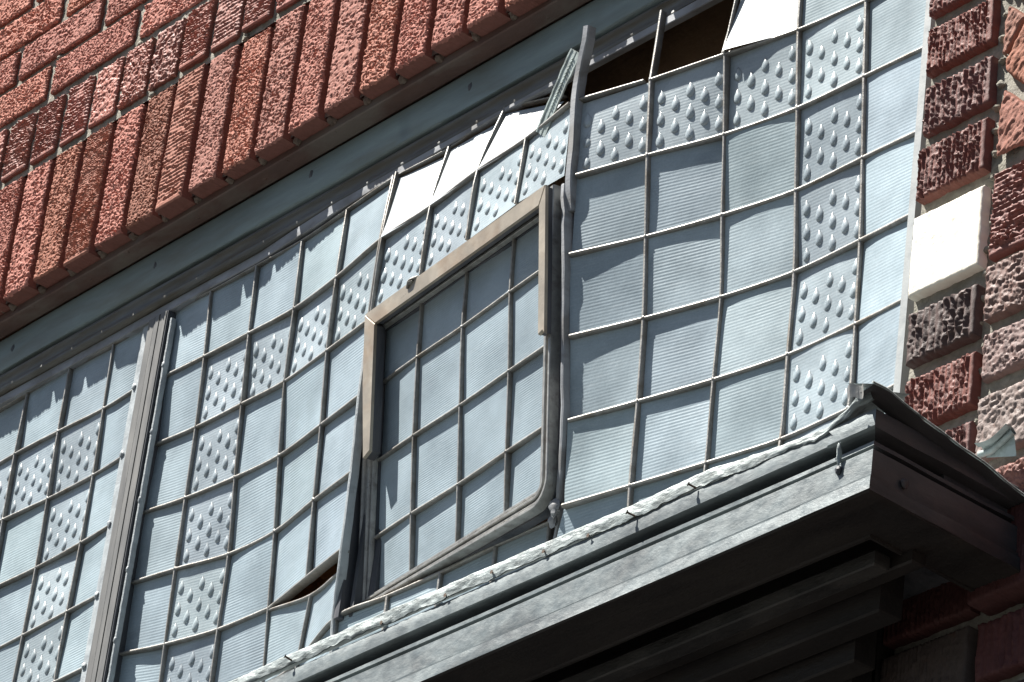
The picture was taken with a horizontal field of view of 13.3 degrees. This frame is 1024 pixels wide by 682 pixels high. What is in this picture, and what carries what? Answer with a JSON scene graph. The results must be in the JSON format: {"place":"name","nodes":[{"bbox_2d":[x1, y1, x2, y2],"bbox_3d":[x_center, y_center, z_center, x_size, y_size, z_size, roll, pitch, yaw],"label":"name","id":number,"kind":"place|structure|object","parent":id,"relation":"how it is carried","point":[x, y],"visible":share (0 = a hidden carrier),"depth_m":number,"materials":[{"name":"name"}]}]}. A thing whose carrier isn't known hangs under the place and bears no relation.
{"place":"outdoors","nodes":[
{"label":"outdoors","id":0,"kind":"place"},
{"bbox_2d":[2,0,767,601],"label":"room interior","id":1,"kind":"object","parent":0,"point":[696,38],"visible":0.02,"depth_m":5.41,"materials":[{"name":"brown paint"}]},
{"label":"pavement","id":2,"kind":"structure","parent":0,"visible":0},
{"bbox_2d":[530,474,1006,681],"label":"shopfront","id":3,"kind":"object","parent":2,"relation":"on","point":[828,619],"visible":0.72,"depth_m":4.31,"materials":[{"name":"metal"}]},
{"bbox_2d":[265,408,1019,681],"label":"cornice","id":4,"kind":"structure","parent":3,"relation":"on","point":[874,474],"depth_m":4.28,"materials":[{"name":"metal"}]},
{"bbox_2d":[0,324,148,681],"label":"leaded window","id":5,"kind":"structure","parent":4,"relation":"on","point":[63,441],"depth_m":5.96,"materials":[{"name":"clear glass"}]},
{"bbox_2d":[85,310,175,681],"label":"mullion","id":6,"kind":"object","parent":4,"relation":"on","point":[124,521],"depth_m":5.79,"materials":[{"name":"grey paint"}]},
{"bbox_2d":[107,94,570,681],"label":"leaded window","id":7,"kind":"structure","parent":4,"relation":"on","point":[251,512],"depth_m":5.56,"materials":[{"name":"clear glass"}]},
{"bbox_2d":[359,184,561,602],"bbox_3d":[-0.065,0.075,5.219,0.083,0.411,0.423,23,-34,-25],"label":"vent sash","id":8,"kind":"object","parent":7,"relation":"attached to","point":[461,392],"visible":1,"depth_m":5.22,"materials":[{"name":"clear glass"}]},
{"bbox_2d":[536,49,578,136],"bbox_3d":[0.054,-0.295,5.240,0.010,0.093,0.092,19,-32,-19],"label":"bent came strip","id":9,"kind":"object","parent":7,"relation":"on","point":[563,80],"visible":1,"depth_m":5.24,"materials":[{"name":"grey metal"}]},
{"bbox_2d":[229,380,1023,681],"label":"lead flashing","id":10,"kind":"object","parent":4,"relation":"attached to","point":[883,399],"visible":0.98,"depth_m":4.37,"materials":[{"name":"metal"}]},
{"bbox_2d":[548,0,925,538],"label":"leaded window","id":11,"kind":"structure","parent":4,"relation":"on","point":[733,232],"depth_m":4.95,"materials":[{"name":"clear glass"}]},
{"bbox_2d":[565,25,595,212],"bbox_3d":[0.077,-0.262,5.180,0.024,0.243,0.049,1,-31,11],"label":"glazing post","id":12,"kind":"object","parent":11,"relation":"attached to","point":[582,65],"visible":1,"depth_m":5.19,"materials":[{"name":"metal"}]},
{"bbox_2d":[880,0,1023,681],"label":"brick pier","id":13,"kind":"structure","parent":2,"relation":"on","point":[964,386],"depth_m":4.46,"materials":[{"name":"brick"}]},
{"bbox_2d":[0,0,593,341],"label":"brick wall","id":14,"kind":"structure","parent":13,"relation":"attached to","point":[123,122],"depth_m":6.04,"materials":[{"name":"clay brick"},{"name":"mortar"}]},
{"bbox_2d":[0,0,589,338],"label":"steel lintel","id":15,"kind":"structure","parent":14,"relation":"attached to","point":[469,56],"depth_m":5.77,"materials":[{"name":"grey metal"}]},
{"bbox_2d":[0,0,722,407],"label":"window frame","id":16,"kind":"object","parent":14,"relation":"attached to","point":[294,208],"visible":0.97,"depth_m":5.74,"materials":[{"name":"grey paint"}]},
{"bbox_2d":[893,0,935,400],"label":"side frame","id":17,"kind":"object","parent":13,"relation":"attached to","point":[901,375],"visible":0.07,"depth_m":4.68,"materials":[{"name":"white metal"}]},
{"bbox_2d":[975,424,1015,457],"bbox_3d":[0.470,0.104,4.295,0.019,0.029,0.051,28,-36,-31],"label":"step flashing","id":18,"kind":"object","parent":13,"relation":"attached to","point":[1000,442],"visible":1,"depth_m":4.29,"materials":[{"name":"grey metal"}]}
]}

